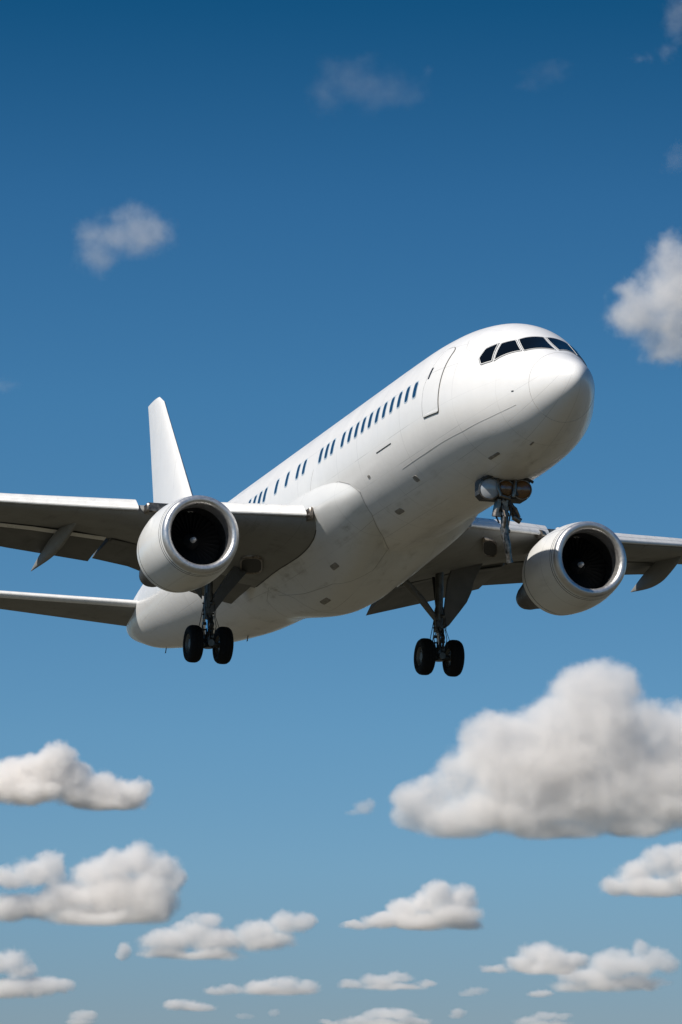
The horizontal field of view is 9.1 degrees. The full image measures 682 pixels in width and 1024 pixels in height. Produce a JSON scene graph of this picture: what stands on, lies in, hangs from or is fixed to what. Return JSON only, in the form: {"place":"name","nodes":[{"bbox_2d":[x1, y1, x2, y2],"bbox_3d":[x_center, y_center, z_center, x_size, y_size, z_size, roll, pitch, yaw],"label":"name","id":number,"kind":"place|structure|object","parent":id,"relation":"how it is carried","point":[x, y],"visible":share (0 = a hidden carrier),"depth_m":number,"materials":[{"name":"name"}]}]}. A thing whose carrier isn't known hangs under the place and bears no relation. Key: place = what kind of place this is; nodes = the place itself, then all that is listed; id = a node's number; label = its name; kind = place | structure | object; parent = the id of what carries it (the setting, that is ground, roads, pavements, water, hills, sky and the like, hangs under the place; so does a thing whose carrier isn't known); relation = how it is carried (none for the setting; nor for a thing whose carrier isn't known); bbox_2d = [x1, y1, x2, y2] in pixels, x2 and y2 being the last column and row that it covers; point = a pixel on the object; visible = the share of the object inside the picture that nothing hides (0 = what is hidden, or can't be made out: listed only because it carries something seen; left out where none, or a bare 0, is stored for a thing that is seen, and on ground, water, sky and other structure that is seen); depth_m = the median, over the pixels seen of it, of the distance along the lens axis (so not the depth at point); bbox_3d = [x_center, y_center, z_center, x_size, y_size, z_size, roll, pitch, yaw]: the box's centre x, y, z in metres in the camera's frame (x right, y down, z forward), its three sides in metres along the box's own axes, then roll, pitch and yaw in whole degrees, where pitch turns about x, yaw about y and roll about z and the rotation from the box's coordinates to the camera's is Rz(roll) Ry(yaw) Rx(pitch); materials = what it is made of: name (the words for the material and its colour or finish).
{"place":"outdoors","nodes":[
{"label":"outdoors","id":0,"kind":"place"},
{"bbox_2d":[0,323,681,676],"bbox_3d":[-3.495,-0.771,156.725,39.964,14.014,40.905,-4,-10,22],"label":"airliner","id":1,"kind":"object","parent":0,"point":[380,501],"visible":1,"depth_m":147.22,"materials":[{"name":"white paint"}]},
{"bbox_2d":[257,490,262,503],"bbox_3d":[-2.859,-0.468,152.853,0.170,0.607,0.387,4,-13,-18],"label":"cabin window","id":2,"kind":"structure","parent":1,"relation":"in","point":[260,495],"depth_m":152.82,"materials":[{"name":"blue glass"}]},
{"bbox_2d":[262,487,267,503],"bbox_3d":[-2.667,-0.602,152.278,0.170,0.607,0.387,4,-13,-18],"label":"cabin window","id":3,"kind":"structure","parent":1,"relation":"in","point":[265,492],"depth_m":152.26,"materials":[{"name":"blue glass"}]},
{"bbox_2d":[274,478,279,494],"bbox_3d":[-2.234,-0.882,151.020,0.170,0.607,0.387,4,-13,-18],"label":"cabin window","id":4,"kind":"structure","parent":1,"relation":"in","point":[276,486],"depth_m":151.00,"materials":[{"name":"blue glass"}]},
{"bbox_2d":[284,471,290,487],"bbox_3d":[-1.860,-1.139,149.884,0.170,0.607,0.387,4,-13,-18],"label":"cabin window","id":5,"kind":"structure","parent":1,"relation":"in","point":[287,477],"depth_m":149.83,"materials":[{"name":"blue glass"}]},
{"bbox_2d":[295,463,301,479],"bbox_3d":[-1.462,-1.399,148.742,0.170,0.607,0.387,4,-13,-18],"label":"cabin window","id":6,"kind":"structure","parent":1,"relation":"in","point":[298,469],"depth_m":148.70,"materials":[{"name":"blue glass"}]},
{"bbox_2d":[301,458,307,475],"bbox_3d":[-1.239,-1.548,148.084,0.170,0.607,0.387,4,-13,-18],"label":"cabin window","id":7,"kind":"structure","parent":1,"relation":"in","point":[305,462],"depth_m":148.05,"materials":[{"name":"blue glass"}]},
{"bbox_2d":[318,447,323,463],"bbox_3d":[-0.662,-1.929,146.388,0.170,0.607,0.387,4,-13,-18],"label":"cabin window","id":8,"kind":"structure","parent":1,"relation":"in","point":[321,452],"depth_m":146.34,"materials":[{"name":"blue glass"}]},
{"bbox_2d":[324,442,330,459],"bbox_3d":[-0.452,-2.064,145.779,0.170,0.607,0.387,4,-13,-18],"label":"cabin window","id":9,"kind":"structure","parent":1,"relation":"in","point":[327,448],"depth_m":145.75,"materials":[{"name":"blue glass"}]},
{"bbox_2d":[330,438,335,455],"bbox_3d":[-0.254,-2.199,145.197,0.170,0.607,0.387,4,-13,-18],"label":"cabin window","id":10,"kind":"structure","parent":1,"relation":"in","point":[333,443],"depth_m":145.15,"materials":[{"name":"blue glass"}]},
{"bbox_2d":[340,430,346,448],"bbox_3d":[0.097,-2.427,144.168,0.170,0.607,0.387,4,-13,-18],"label":"cabin window","id":11,"kind":"structure","parent":1,"relation":"in","point":[344,434],"depth_m":144.12,"materials":[{"name":"blue glass"}]},
{"bbox_2d":[347,426,353,443],"bbox_3d":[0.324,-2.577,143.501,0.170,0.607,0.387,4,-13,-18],"label":"cabin window","id":12,"kind":"structure","parent":1,"relation":"in","point":[350,431],"depth_m":143.46,"materials":[{"name":"blue glass"}]},
{"bbox_2d":[354,421,359,438],"bbox_3d":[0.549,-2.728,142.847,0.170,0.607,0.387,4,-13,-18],"label":"cabin window","id":13,"kind":"structure","parent":1,"relation":"in","point":[357,426],"depth_m":142.79,"materials":[{"name":"blue glass"}]},
{"bbox_2d":[360,416,366,433],"bbox_3d":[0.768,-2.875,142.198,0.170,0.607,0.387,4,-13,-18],"label":"cabin window","id":14,"kind":"structure","parent":1,"relation":"in","point":[364,420],"depth_m":142.17,"materials":[{"name":"blue glass"}]},
{"bbox_2d":[367,411,373,428],"bbox_3d":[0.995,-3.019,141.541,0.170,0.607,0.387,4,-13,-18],"label":"cabin window","id":15,"kind":"structure","parent":1,"relation":"in","point":[371,415],"depth_m":141.51,"materials":[{"name":"blue glass"}]},
{"bbox_2d":[374,406,380,423],"bbox_3d":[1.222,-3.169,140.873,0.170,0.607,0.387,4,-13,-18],"label":"cabin window","id":16,"kind":"structure","parent":1,"relation":"in","point":[378,410],"depth_m":140.85,"materials":[{"name":"blue glass"}]},
{"bbox_2d":[381,401,387,418],"bbox_3d":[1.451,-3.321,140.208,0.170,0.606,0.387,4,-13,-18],"label":"cabin window","id":17,"kind":"structure","parent":1,"relation":"in","point":[385,405],"depth_m":140.17,"materials":[{"name":"blue glass"}]},
{"bbox_2d":[389,395,395,413],"bbox_3d":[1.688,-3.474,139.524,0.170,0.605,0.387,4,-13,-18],"label":"cabin window","id":18,"kind":"structure","parent":1,"relation":"in","point":[393,399],"depth_m":139.48,"materials":[{"name":"blue glass"}]},
{"bbox_2d":[396,390,402,408],"bbox_3d":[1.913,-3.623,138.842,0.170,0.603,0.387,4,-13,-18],"label":"cabin window","id":19,"kind":"structure","parent":1,"relation":"in","point":[400,395],"depth_m":138.80,"materials":[{"name":"blue glass"}]},
{"bbox_2d":[404,385,410,403],"bbox_3d":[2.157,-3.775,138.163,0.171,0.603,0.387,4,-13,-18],"label":"cabin window","id":20,"kind":"structure","parent":1,"relation":"in","point":[409,387],"depth_m":138.13,"materials":[{"name":"blue glass"}]},
{"bbox_2d":[412,381,418,398],"bbox_3d":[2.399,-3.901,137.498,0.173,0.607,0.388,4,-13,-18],"label":"cabin window","id":21,"kind":"structure","parent":1,"relation":"in","point":[416,384],"depth_m":137.46,"materials":[{"name":"blue glass"}]},
{"bbox_2d":[422,347,455,417],"bbox_3d":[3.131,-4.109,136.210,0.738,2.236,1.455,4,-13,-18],"label":"cabin door","id":22,"kind":"structure","parent":1,"relation":"in","point":[430,396],"depth_m":136.05,"materials":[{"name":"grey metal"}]},
{"bbox_2d":[479,343,499,364],"bbox_3d":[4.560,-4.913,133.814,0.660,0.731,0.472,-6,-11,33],"label":"cockpit window","id":23,"kind":"structure","parent":1,"relation":"in","point":[487,356],"depth_m":133.75,"materials":[{"name":"black glass"}]},
{"bbox_2d":[494,340,521,360],"bbox_3d":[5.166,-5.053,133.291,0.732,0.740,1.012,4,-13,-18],"label":"cockpit window","id":24,"kind":"structure","parent":1,"relation":"in","point":[512,346],"depth_m":133.36,"materials":[{"name":"black glass"}]},
{"bbox_2d":[518,336,555,350],"bbox_3d":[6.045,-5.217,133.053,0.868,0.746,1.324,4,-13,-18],"label":"cockpit window","id":25,"kind":"structure","parent":1,"relation":"in","point":[532,342],"depth_m":133.13,"materials":[{"name":"black glass"}]},
{"bbox_2d":[546,337,576,354],"bbox_3d":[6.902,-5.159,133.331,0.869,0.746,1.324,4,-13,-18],"label":"cockpit window","id":26,"kind":"structure","parent":1,"relation":"in","point":[558,344],"depth_m":133.39,"materials":[{"name":"glass"}]},
{"bbox_2d":[568,344,586,365],"bbox_3d":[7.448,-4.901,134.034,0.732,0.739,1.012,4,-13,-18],"label":"cockpit window","id":27,"kind":"structure","parent":1,"relation":"in","point":[573,349],"depth_m":133.89,"materials":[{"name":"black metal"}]},
{"bbox_2d":[0,0,681,1023],"label":"sky","id":28,"kind":"structure","parent":0,"point":[253,218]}
]}

